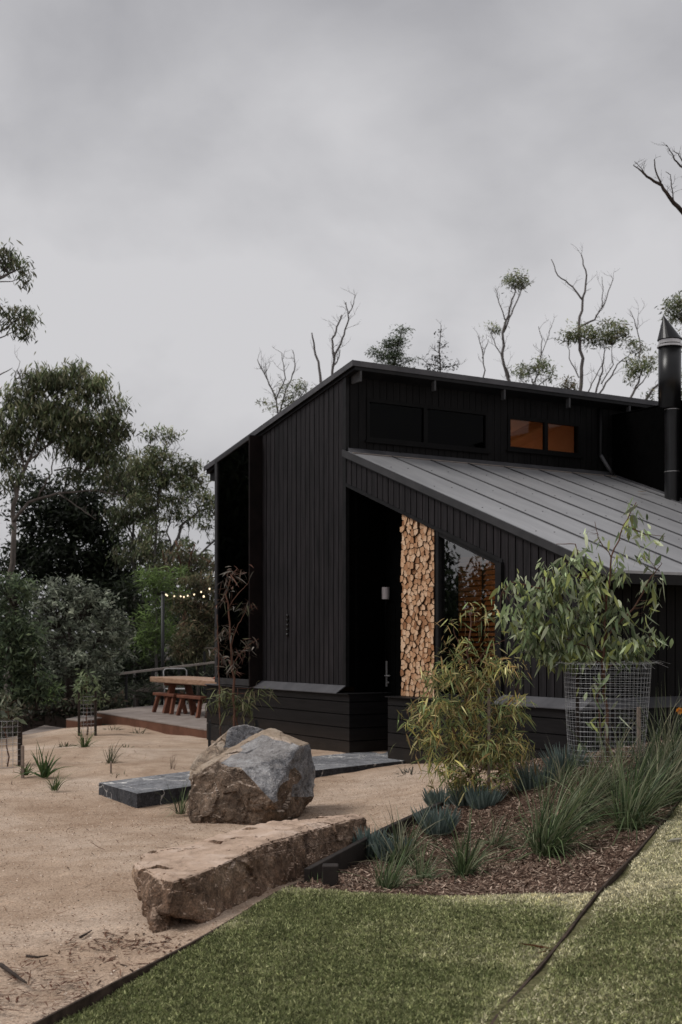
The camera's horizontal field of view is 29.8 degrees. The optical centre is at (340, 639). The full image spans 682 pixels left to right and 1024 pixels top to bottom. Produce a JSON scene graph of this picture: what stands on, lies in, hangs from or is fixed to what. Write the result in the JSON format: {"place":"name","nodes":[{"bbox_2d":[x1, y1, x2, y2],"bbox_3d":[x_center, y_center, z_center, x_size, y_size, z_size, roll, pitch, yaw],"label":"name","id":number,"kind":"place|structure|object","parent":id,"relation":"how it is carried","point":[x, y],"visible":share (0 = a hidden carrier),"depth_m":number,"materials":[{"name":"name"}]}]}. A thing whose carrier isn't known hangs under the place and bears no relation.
{"place":"outdoors","nodes":[
{"label":"outdoors","id":0,"kind":"place"},
{"bbox_2d":[99,775,179,800],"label":"stone slab","id":1,"kind":"structure","parent":0,"point":[107,789],"depth_m":13.94,"materials":[{"name":"stone"}]},
{"bbox_2d":[117,779,190,807],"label":"stone slab","id":2,"kind":"structure","parent":0,"point":[139,796],"depth_m":13.33,"materials":[{"name":"stone"}]},
{"bbox_2d":[159,771,189,778],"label":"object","id":3,"kind":"structure","parent":0,"point":[182,775],"depth_m":14.71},
{"bbox_2d":[0,668,501,1023],"bbox_3d":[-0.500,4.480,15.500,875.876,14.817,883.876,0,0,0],"label":"ground","id":4,"kind":"structure","parent":0,"point":[158,748],"depth_m":10.34,"materials":[{"name":"sand"}]},
{"bbox_2d":[0,721,20,767],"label":"wire tree guard","id":5,"kind":"object","parent":4,"relation":"on","point":[12,742],"visible":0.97,"depth_m":16.34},
{"bbox_2d":[0,689,27,766],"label":"young tree","id":6,"kind":"object","parent":4,"relation":"on","point":[4,715],"visible":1,"depth_m":16.44,"materials":[{"name":"green plant"}]},
{"bbox_2d":[18,716,21,765],"bbox_3d":[-4.132,1.376,16.480,0.050,0.793,0.050,0,0,0],"label":"timber stake","id":7,"kind":"object","parent":4,"relation":"on","point":[19,742],"visible":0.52,"depth_m":16.45,"materials":[{"name":"brown wood"}]},
{"bbox_2d":[21,745,23,777],"bbox_3d":[-3.851,1.536,15.480,0.035,0.522,0.035,0,0,0],"label":"timber stake","id":8,"kind":"object","parent":4,"relation":"on","point":[22,759],"visible":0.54,"depth_m":15.46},
{"bbox_2d":[0,238,46,374],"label":"gum tree","id":9,"kind":"object","parent":4,"relation":"on","point":[12,264],"visible":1,"depth_m":29.98,"materials":[{"name":"green plant"}]},
{"bbox_2d":[15,761,38,775],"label":"strappy tuft","id":10,"kind":"object","parent":4,"relation":"on","point":[25,770],"visible":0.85,"depth_m":15.51,"materials":[{"name":"green plant"}]},
{"bbox_2d":[0,569,67,736],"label":"dark shrub","id":11,"kind":"object","parent":4,"relation":"on","point":[18,671],"visible":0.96,"depth_m":26.89,"materials":[{"name":"green plant"}]},
{"bbox_2d":[22,725,62,734],"bbox_3d":[-5.930,2.015,26.250,1.117,0.300,3.500,0,0,0],"label":"rock","id":12,"kind":"object","parent":4,"relation":"on","point":[41,729],"visible":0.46,"depth_m":26.67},
{"bbox_2d":[13,742,75,778],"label":"strap leaf plant","id":13,"kind":"object","parent":4,"relation":"on","point":[45,768],"visible":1,"depth_m":15.35,"materials":[{"name":"plant"}]},
{"bbox_2d":[17,702,93,731],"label":"retaining wall","id":14,"kind":"structure","parent":4,"relation":"on","point":[61,722],"depth_m":31.27,"materials":[{"name":"wood"}]},
{"bbox_2d":[41,766,76,790],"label":"strappy tuft","id":15,"kind":"object","parent":4,"relation":"on","point":[55,787],"visible":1,"depth_m":14.27,"materials":[{"name":"green plant"}]},
{"bbox_2d":[2,690,128,727],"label":"dark shrub","id":16,"kind":"object","parent":4,"relation":"on","point":[59,709],"visible":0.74,"depth_m":29.43,"materials":[{"name":"green plant"}]},
{"bbox_2d":[0,347,143,737],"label":"gum tree","id":17,"kind":"object","parent":4,"relation":"on","point":[107,438],"visible":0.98,"depth_m":37.79,"materials":[{"name":"green plant"}]},
{"bbox_2d":[0,464,153,703],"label":"tree","id":18,"kind":"object","parent":4,"relation":"on","point":[39,552],"visible":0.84,"depth_m":45.57,"materials":[{"name":"green plant"}]},
{"bbox_2d":[17,572,140,715],"bbox_3d":[-6.183,0.436,29.944,3.077,4.079,1.437,0,0,0],"label":"wattle bush","id":19,"kind":"object","parent":4,"relation":"on","point":[83,659],"visible":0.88,"depth_m":29.91,"materials":[{"name":"green plant"}]},
{"bbox_2d":[78,692,79,735],"bbox_3d":[-4.759,1.422,23.250,0.040,0.964,0.040,0,0,0],"label":"timber stake","id":20,"kind":"object","parent":4,"relation":"on","point":[78,713],"visible":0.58,"depth_m":23.23,"materials":[{"name":"brown wood"}]},
{"bbox_2d":[66,715,101,727],"bbox_3d":[-5.367,1.807,26.800,0.649,0.350,2.000,0,0,0],"label":"timber step","id":21,"kind":"object","parent":4,"relation":"on","point":[72,722],"visible":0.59,"depth_m":26.39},
{"bbox_2d":[80,696,93,735],"bbox_3d":[-4.637,1.391,23.401,0.350,0.729,0.330,0,0,0],"label":"wire tree guard","id":22,"kind":"object","parent":4,"relation":"on","point":[83,728],"visible":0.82,"depth_m":23.26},
{"bbox_2d":[72,726,103,747],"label":"strappy tuft","id":23,"kind":"object","parent":4,"relation":"on","point":[87,744],"visible":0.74,"depth_m":18.77,"materials":[{"name":"green plant"}]},
{"bbox_2d":[70,668,109,729],"bbox_3d":[-4.588,1.115,23.387,0.734,1.284,0.614,0,0,-12],"label":"young tree","id":24,"kind":"object","parent":4,"relation":"on","point":[84,680],"visible":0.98,"depth_m":23.34,"materials":[{"name":"green plant"}]},
{"bbox_2d":[94,692,96,735],"bbox_3d":[-4.459,1.422,23.250,0.040,0.964,0.040,0,0,0],"label":"timber stake","id":25,"kind":"object","parent":4,"relation":"on","point":[95,713],"visible":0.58,"depth_m":23.23,"materials":[{"name":"brown wood"}]},
{"bbox_2d":[0,469,214,727],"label":"distant wood","id":26,"kind":"object","parent":4,"relation":"on","point":[147,702],"visible":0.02,"depth_m":73.56,"materials":[{"name":"green plant"}]},
{"bbox_2d":[100,738,126,762],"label":"strappy tuft","id":27,"kind":"object","parent":4,"relation":"on","point":[111,756],"visible":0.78,"depth_m":16.42,"materials":[{"name":"green plant"}]},
{"bbox_2d":[92,441,187,706],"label":"gum tree","id":28,"kind":"object","parent":4,"relation":"on","point":[121,518],"visible":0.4,"depth_m":43.82,"materials":[{"name":"green plant"}]},
{"bbox_2d":[97,703,206,737],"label":"timber deck","id":29,"kind":"structure","parent":4,"relation":"on","point":[187,724],"depth_m":25.75,"materials":[{"name":"wood"}]},
{"bbox_2d":[152,692,187,713],"bbox_3d":[-3.680,1.361,27.500,0.413,0.442,1.100,0,0,-32],"label":"timber bench","id":30,"kind":"object","parent":29,"relation":"on","point":[164,695],"visible":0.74,"depth_m":27.19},
{"bbox_2d":[163,668,188,708],"bbox_3d":[-3.754,1.108,29.311,0.567,0.924,0.464,0,0,-20],"label":"metal chair","id":31,"kind":"object","parent":29,"relation":"on","point":[164,688],"visible":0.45,"depth_m":29.40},
{"bbox_2d":[150,676,216,717],"bbox_3d":[-2.910,1.190,26.630,0.900,0.790,3.300,0,0,-32],"label":"picnic table","id":32,"kind":"object","parent":29,"relation":"on","point":[172,682],"visible":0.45,"depth_m":27.18,"materials":[{"name":"wood"}]},
{"bbox_2d":[176,694,207,717],"bbox_3d":[-2.990,1.361,26.250,0.413,0.442,1.150,0,0,-32],"label":"timber bench","id":33,"kind":"object","parent":29,"relation":"on","point":[190,697],"visible":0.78,"depth_m":26.37,"materials":[{"name":"wood"}]},
{"bbox_2d":[99,570,214,706],"bbox_3d":[-5.580,0.558,38.036,4.129,5.207,2.021,0,0,0],"label":"dark shrub","id":34,"kind":"object","parent":4,"relation":"on","point":[130,593],"visible":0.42,"depth_m":37.86,"materials":[{"name":"green plant"}]},
{"bbox_2d":[122,563,193,704],"bbox_3d":[-5.103,0.343,35.910,2.420,5.113,1.703,0,0,0],"label":"casuarina tree","id":35,"kind":"object","parent":4,"relation":"on","point":[156,623],"visible":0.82,"depth_m":35.91,"materials":[{"name":"green plant"}]},
{"bbox_2d":[109,672,206,706],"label":"grey shrub","id":36,"kind":"object","parent":4,"relation":"on","point":[148,690],"visible":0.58,"depth_m":30.96,"materials":[{"name":"green plant"}]},
{"bbox_2d":[161,591,164,704],"bbox_3d":[-4.595,0.603,33.000,0.106,3.708,0.110,0,0,0],"label":"light pole","id":37,"kind":"object","parent":4,"relation":"on","point":[162,632],"visible":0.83,"depth_m":32.96,"materials":[{"name":"black metal"}]},
{"bbox_2d":[112,652,214,707],"bbox_3d":[-4.458,1.230,32.053,0.306,1.855,4.470,0,0,26],"label":"handrail fence","id":38,"kind":"object","parent":4,"relation":"on","point":[152,670],"visible":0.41,"depth_m":31.78,"materials":[{"name":"black metal"}]},
{"bbox_2d":[115,422,214,691],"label":"gum tree","id":39,"kind":"object","parent":4,"relation":"on","point":[152,466],"visible":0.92,"depth_m":41.88,"materials":[{"name":"green plant"}]},
{"bbox_2d":[32,880,304,1023],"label":"metal edging","id":40,"kind":"object","parent":4,"relation":"on","point":[74,1007],"visible":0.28,"depth_m":5.68,"materials":[{"name":"metal"}]},
{"bbox_2d":[154,779,190,816],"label":"strappy tuft","id":41,"kind":"object","parent":4,"relation":"on","point":[181,811],"visible":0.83,"depth_m":12.37,"materials":[{"name":"green plant"}]},
{"bbox_2d":[141,539,214,692],"bbox_3d":[-5.036,-0.016,40.003,2.555,6.282,1.349,0,0,0],"label":"red barked tree","id":42,"kind":"object","parent":4,"relation":"on","point":[187,559],"visible":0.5,"depth_m":39.96,"materials":[{"name":"green plant"}]},
{"bbox_2d":[154,570,214,703],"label":"olive shrub","id":43,"kind":"object","parent":4,"relation":"on","point":[201,630],"visible":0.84,"depth_m":34.89,"materials":[{"name":"green plant"}]},
{"bbox_2d":[189,724,262,782],"bbox_3d":[-1.187,1.275,14.107,0.858,0.718,1.434,0,0,0],"label":"boulder","id":44,"kind":"object","parent":4,"relation":"on","point":[231,737],"visible":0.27,"depth_m":13.79,"materials":[{"name":"grey stone"}]},
{"bbox_2d":[206,564,258,735],"bbox_3d":[-1.396,0.377,16.412,0.729,2.700,0.479,0,0,10],"label":"slender sapling","id":45,"kind":"object","parent":4,"relation":"on","point":[231,662],"visible":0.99,"depth_m":16.39,"materials":[{"name":"brown plant"}]},
{"bbox_2d":[208,719,257,746],"bbox_3d":[-1.373,1.402,16.400,0.649,0.749,0.603,0,0,0],"label":"net tree guard","id":46,"kind":"object","parent":4,"relation":"on","point":[213,726],"visible":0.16,"depth_m":16.33,"materials":[{"name":"black metal"}]},
{"bbox_2d":[201,683,278,727],"bbox_3d":[-1.309,1.126,16.532,0.967,1.201,0.673,0,0,-20],"label":"leafy sapling","id":47,"kind":"object","parent":4,"relation":"on","point":[225,704],"visible":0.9,"depth_m":16.47,"materials":[{"name":"green plant"}]},
{"bbox_2d":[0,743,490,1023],"bbox_3d":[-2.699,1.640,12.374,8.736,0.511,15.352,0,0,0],"label":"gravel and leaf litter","id":48,"kind":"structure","parent":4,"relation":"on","point":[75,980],"depth_m":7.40,"materials":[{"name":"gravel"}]},
{"bbox_2d":[0,962,26,983],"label":"fallen stick","id":49,"kind":"object","parent":48,"relation":"on","point":[7,969],"visible":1,"depth_m":6.06,"materials":[{"name":"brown wood"}]},
{"bbox_2d":[132,814,370,932],"bbox_3d":[-0.647,1.558,8.487,0.848,0.590,3.253,0,0,21],"label":"boulder","id":50,"kind":"object","parent":48,"relation":"on","point":[206,879],"visible":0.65,"depth_m":7.73,"materials":[{"name":"stone"}]},
{"bbox_2d":[186,728,315,825],"bbox_3d":[-0.842,1.281,12.162,1.200,0.865,1.668,0,0,0],"label":"boulder","id":51,"kind":"object","parent":4,"relation":"on","point":[264,777],"visible":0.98,"depth_m":11.66,"materials":[{"name":"grey stone"}]},
{"bbox_2d":[254,348,312,413],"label":"gum tree","id":52,"kind":"object","parent":4,"relation":"on","point":[296,388],"visible":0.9,"depth_m":51.95,"materials":[{"name":"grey plant"}]},
{"bbox_2d":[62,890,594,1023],"bbox_3d":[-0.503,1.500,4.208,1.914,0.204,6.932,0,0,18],"label":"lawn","id":53,"kind":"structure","parent":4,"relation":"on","point":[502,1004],"depth_m":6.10,"materials":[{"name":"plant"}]},
{"bbox_2d":[311,288,360,384],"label":"dead tree","id":54,"kind":"object","parent":4,"relation":"on","point":[334,363],"visible":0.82,"depth_m":49.98,"materials":[{"name":"wood"}]},
{"bbox_2d":[304,801,443,886],"bbox_3d":[0.717,1.528,10.694,0.295,0.257,5.770,0,0,18],"label":"timber edging","id":55,"kind":"object","parent":4,"relation":"on","point":[327,868],"visible":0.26,"depth_m":8.84,"materials":[{"name":"wood"}]},
{"bbox_2d":[364,323,421,367],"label":"conifer tree","id":56,"kind":"object","parent":4,"relation":"on","point":[395,353],"visible":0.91,"depth_m":47.87,"materials":[{"name":"green plant"}]},
{"bbox_2d":[394,765,420,776],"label":"ground cover","id":57,"kind":"object","parent":4,"relation":"on","point":[406,771],"visible":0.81,"depth_m":14.90,"materials":[{"name":"green plant"}]},
{"bbox_2d":[204,315,681,763],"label":"black house","id":58,"kind":"structure","parent":4,"relation":"on","point":[323,487],"depth_m":18.33,"materials":[{"name":"wood"}]},
{"bbox_2d":[215,435,262,685],"bbox_3d":[-1.641,-1.247,20.631,0.290,3.933,1.290,0,0,-32],"label":"window","id":59,"kind":"structure","parent":58,"relation":"in","point":[238,471],"depth_m":20.34,"materials":[{"name":"black glass"}]},
{"bbox_2d":[384,603,403,695],"bbox_3d":[0.865,0.505,17.821,0.089,2.050,0.920,0,0,-32],"label":"door","id":60,"kind":"structure","parent":58,"relation":"in","point":[393,611],"depth_m":18.03,"materials":[{"name":"wood"}]},
{"bbox_2d":[365,398,490,453],"bbox_3d":[1.274,-3.115,18.729,2.230,0.630,0.120,0,0,-32],"label":"window","id":61,"kind":"structure","parent":58,"relation":"in","point":[387,422],"depth_m":18.67,"materials":[{"name":"black glass"}]},
{"bbox_2d":[436,531,503,701],"bbox_3d":[1.574,-0.319,15.590,0.145,2.109,1.365,0,0,-32],"label":"window","id":62,"kind":"structure","parent":58,"relation":"in","point":[440,538],"depth_m":16.11,"materials":[{"name":"black glass"}]},
{"bbox_2d":[507,415,582,458],"bbox_3d":[3.160,-3.145,19.867,1.530,0.550,0.080,0,0,-32],"label":"window","id":63,"kind":"structure","parent":58,"relation":"in","point":[544,451],"depth_m":19.87,"materials":[{"name":"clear glass"}]},
{"bbox_2d":[420,320,465,371],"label":"conifer tree","id":64,"kind":"object","parent":4,"relation":"on","point":[438,361],"visible":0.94,"depth_m":47.98,"materials":[{"name":"green plant"}]},
{"bbox_2d":[288,738,680,896],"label":"garden bed","id":65,"kind":"object","parent":4,"relation":"on","point":[502,805],"visible":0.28,"depth_m":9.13,"materials":[{"name":"wood"}]},
{"bbox_2d":[352,825,393,857],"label":"blue succulent","id":66,"kind":"object","parent":65,"relation":"on","point":[368,835],"visible":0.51,"depth_m":9.37,"materials":[{"name":"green plant"}]},
{"bbox_2d":[337,834,437,891],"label":"strappy tuft","id":67,"kind":"object","parent":65,"relation":"on","point":[387,880],"visible":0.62,"depth_m":7.88,"materials":[{"name":"green plant"}]},
{"bbox_2d":[368,833,412,861],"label":"blue succulent","id":68,"kind":"object","parent":65,"relation":"on","point":[377,848],"visible":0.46,"depth_m":9.17,"materials":[{"name":"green plant"}]},
{"bbox_2d":[350,797,461,869],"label":"strappy tuft","id":69,"kind":"object","parent":65,"relation":"on","point":[407,851],"visible":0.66,"depth_m":9.02,"materials":[{"name":"green plant"}]},
{"bbox_2d":[400,836,454,881],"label":"strappy tuft","id":70,"kind":"object","parent":65,"relation":"on","point":[420,870],"visible":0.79,"depth_m":8.31,"materials":[{"name":"green plant"}]},
{"bbox_2d":[410,801,461,834],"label":"blue succulent","id":71,"kind":"object","parent":65,"relation":"on","point":[443,825],"visible":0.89,"depth_m":10.08,"materials":[{"name":"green plant"}]},
{"bbox_2d":[421,786,457,805],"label":"blue succulent","id":72,"kind":"object","parent":65,"relation":"on","point":[431,796],"visible":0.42,"depth_m":11.58,"materials":[{"name":"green plant"}]},
{"bbox_2d":[440,780,484,807],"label":"blue succulent","id":73,"kind":"object","parent":65,"relation":"on","point":[455,799],"visible":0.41,"depth_m":11.14,"materials":[{"name":"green plant"}]},
{"bbox_2d":[391,602,541,804],"bbox_3d":[1.075,0.594,11.094,1.325,1.850,0.827,0,0,0],"label":"willow leaved shrub","id":74,"kind":"object","parent":65,"relation":"on","point":[493,754],"visible":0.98,"depth_m":11.06,"materials":[{"name":"green plant"}]},
{"bbox_2d":[410,801,530,881],"bbox_3d":[0.768,1.285,8.319,0.889,0.487,0.999,0,0,27],"label":"strappy tuft","id":75,"kind":"object","parent":65,"relation":"on","point":[463,867],"visible":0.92,"depth_m":8.25,"materials":[{"name":"green plant"}]},
{"bbox_2d":[463,783,508,809],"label":"blue succulent","id":76,"kind":"object","parent":65,"relation":"on","point":[487,797],"visible":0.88,"depth_m":10.84,"materials":[{"name":"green plant"}]},
{"bbox_2d":[487,688,489,790],"bbox_3d":[1.278,0.991,11.070,0.026,1.174,0.026,0,0,0],"label":"timber stake","id":77,"kind":"object","parent":65,"relation":"on","point":[488,738],"visible":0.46,"depth_m":11.06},
{"bbox_2d":[471,806,540,850],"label":"strappy tuft","id":78,"kind":"object","parent":65,"relation":"on","point":[499,839],"visible":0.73,"depth_m":9.50,"materials":[{"name":"green plant"}]},
{"bbox_2d":[509,759,560,790],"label":"blue succulent","id":79,"kind":"object","parent":65,"relation":"on","point":[525,781],"visible":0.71,"depth_m":11.06,"materials":[{"name":"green plant"}]},
{"bbox_2d":[528,755,565,820],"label":"tall stem","id":80,"kind":"object","parent":65,"relation":"on","point":[545,789],"visible":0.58,"depth_m":9.83,"materials":[{"name":"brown plant"}]},
{"bbox_2d":[431,739,666,870],"bbox_3d":[1.572,1.059,8.744,1.612,0.825,1.795,0,0,-19],"label":"strappy tuft","id":81,"kind":"object","parent":65,"relation":"on","point":[552,841],"visible":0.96,"depth_m":8.70,"materials":[{"name":"green plant"}]},
{"bbox_2d":[528,736,602,791],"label":"strappy tuft","id":82,"kind":"object","parent":65,"relation":"on","point":[561,773],"visible":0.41,"depth_m":10.94,"materials":[{"name":"green plant"}]},
{"bbox_2d":[538,742,597,773],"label":"blue succulent","id":83,"kind":"object","parent":65,"relation":"on","point":[561,759],"visible":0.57,"depth_m":11.34,"materials":[{"name":"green plant"}]},
{"bbox_2d":[575,659,578,753],"bbox_3d":[2.127,0.709,11.520,0.030,1.072,0.030,0,0,0],"label":"timber stake","id":84,"kind":"object","parent":65,"relation":"on","point":[577,716],"visible":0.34,"depth_m":11.51,"materials":[{"name":"brown wood"}]},
{"bbox_2d":[486,497,673,755],"bbox_3d":[2.117,-0.076,11.449,1.691,2.382,0.572,0,0,0],"label":"eucalyptus sapling","id":85,"kind":"object","parent":65,"relation":"on","point":[533,636],"visible":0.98,"depth_m":11.38,"materials":[{"name":"green plant"}]},
{"bbox_2d":[486,715,681,849],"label":"strappy tuft","id":86,"kind":"object","parent":65,"relation":"on","point":[630,808],"visible":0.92,"depth_m":9.10,"materials":[{"name":"green plant"}]},
{"bbox_2d":[501,739,676,834],"bbox_3d":[1.982,1.051,9.735,1.568,0.727,1.430,0,0,-28],"label":"strappy tuft","id":87,"kind":"object","parent":65,"relation":"on","point":[590,797],"visible":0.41,"depth_m":9.69,"materials":[{"name":"green plant"}]},
{"bbox_2d":[524,737,655,810],"bbox_3d":[2.118,1.048,10.258,1.087,0.607,1.540,0,0,31],"label":"strappy tuft","id":88,"kind":"object","parent":65,"relation":"on","point":[585,779],"visible":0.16,"depth_m":10.19,"materials":[{"name":"green plant"}]},
{"bbox_2d":[529,713,660,798],"bbox_3d":[2.180,0.923,10.545,1.443,0.695,1.559,0,0,0],"label":"strappy tuft","id":89,"kind":"object","parent":65,"relation":"on","point":[611,775],"visible":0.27,"depth_m":10.33,"materials":[{"name":"green plant"}]},
{"bbox_2d":[555,660,669,765],"bbox_3d":[2.371,0.638,11.412,1.139,0.916,0.961,0,0,0],"label":"wire tree guard","id":90,"kind":"object","parent":65,"relation":"on","point":[600,722],"visible":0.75,"depth_m":11.28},
{"bbox_2d":[566,680,681,826],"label":"strappy tuft","id":91,"kind":"object","parent":65,"relation":"on","point":[677,782],"visible":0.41,"depth_m":9.67,"materials":[{"name":"green plant"}]},
{"bbox_2d":[572,675,681,781],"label":"strappy tuft","id":92,"kind":"object","parent":65,"relation":"on","point":[662,744],"visible":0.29,"depth_m":10.42,"materials":[{"name":"green plant"}]},
{"bbox_2d":[637,707,640,755],"bbox_3d":[2.591,0.914,11.140,0.030,0.662,0.030,0,0,0],"label":"timber stake","id":93,"kind":"object","parent":65,"relation":"on","point":[639,721],"visible":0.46,"depth_m":11.12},
{"bbox_2d":[597,698,681,789],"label":"strappy tuft","id":94,"kind":"object","parent":65,"relation":"on","point":[663,738],"visible":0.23,"depth_m":10.32,"materials":[{"name":"green plant"}]},
{"bbox_2d":[623,714,670,777],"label":"strappy tuft","id":95,"kind":"object","parent":65,"relation":"on","point":[641,753],"visible":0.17,"depth_m":10.56,"materials":[{"name":"green plant"}]},
{"bbox_2d":[473,267,536,380],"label":"gum tree","id":96,"kind":"object","parent":4,"relation":"on","point":[518,284],"visible":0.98,"depth_m":53.97,"materials":[{"name":"green plant"}]},
{"bbox_2d":[504,316,562,384],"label":"gum tree","id":97,"kind":"object","parent":4,"relation":"on","point":[538,366],"visible":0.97,"depth_m":49.92,"materials":[{"name":"green plant"}]},
{"bbox_2d":[558,374,581,389],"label":"gum tree","id":98,"kind":"object","parent":4,"relation":"on","point":[572,385],"visible":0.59,"depth_m":46.89,"materials":[{"name":"green plant"}]},
{"bbox_2d":[490,799,680,1023],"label":"metal edging","id":99,"kind":"object","parent":4,"relation":"on","point":[607,883],"visible":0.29,"depth_m":6.82,"materials":[{"name":"metal"}]},
{"bbox_2d":[551,244,655,392],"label":"gum tree","id":100,"kind":"object","parent":4,"relation":"on","point":[607,334],"visible":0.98,"depth_m":49.96,"materials":[{"name":"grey plant"}]},
{"bbox_2d":[618,300,657,400],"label":"gum tree","id":101,"kind":"object","parent":4,"relation":"on","point":[638,370],"visible":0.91,"depth_m":45.95,"materials":[{"name":"green plant"}]},
{"bbox_2d":[633,142,681,214],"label":"dead tree","id":102,"kind":"object","parent":4,"relation":"on","point":[677,206],"visible":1,"depth_m":29.98,"materials":[{"name":"wood"}]},
{"bbox_2d":[655,290,681,398],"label":"gum tree","id":103,"kind":"object","parent":4,"relation":"on","point":[677,299],"visible":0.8,"depth_m":39.94,"materials":[{"name":"green plant"}]},
{"bbox_2d":[314,761,356,776],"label":"stone slab","id":104,"kind":"structure","parent":0,"point":[327,768],"depth_m":15.66,"materials":[{"name":"stone"}]},
{"bbox_2d":[0,0,681,657],"label":"sky","id":105,"kind":"structure","parent":0,"point":[192,190],"materials":[{"name":"grey"}]},
{"bbox_2d":[313,753,373,760],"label":"path","id":106,"kind":"structure","parent":0,"point":[338,757],"depth_m":16.96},
{"bbox_2d":[54,799,681,1023],"bbox_3d":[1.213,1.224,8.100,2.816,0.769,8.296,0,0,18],"label":"lawn grass","id":107,"kind":"structure","parent":0,"point":[302,914],"depth_m":6.04,"materials":[{"name":"plant"}]},
{"bbox_2d":[332,757,404,770],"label":"stone slab","id":108,"kind":"structure","parent":0,"point":[366,763],"depth_m":16.35,"materials":[{"name":"stone"}]},
{"bbox_2d":[353,751,387,757],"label":"porch floor","id":109,"kind":"structure","parent":0,"point":[382,755],"depth_m":17.41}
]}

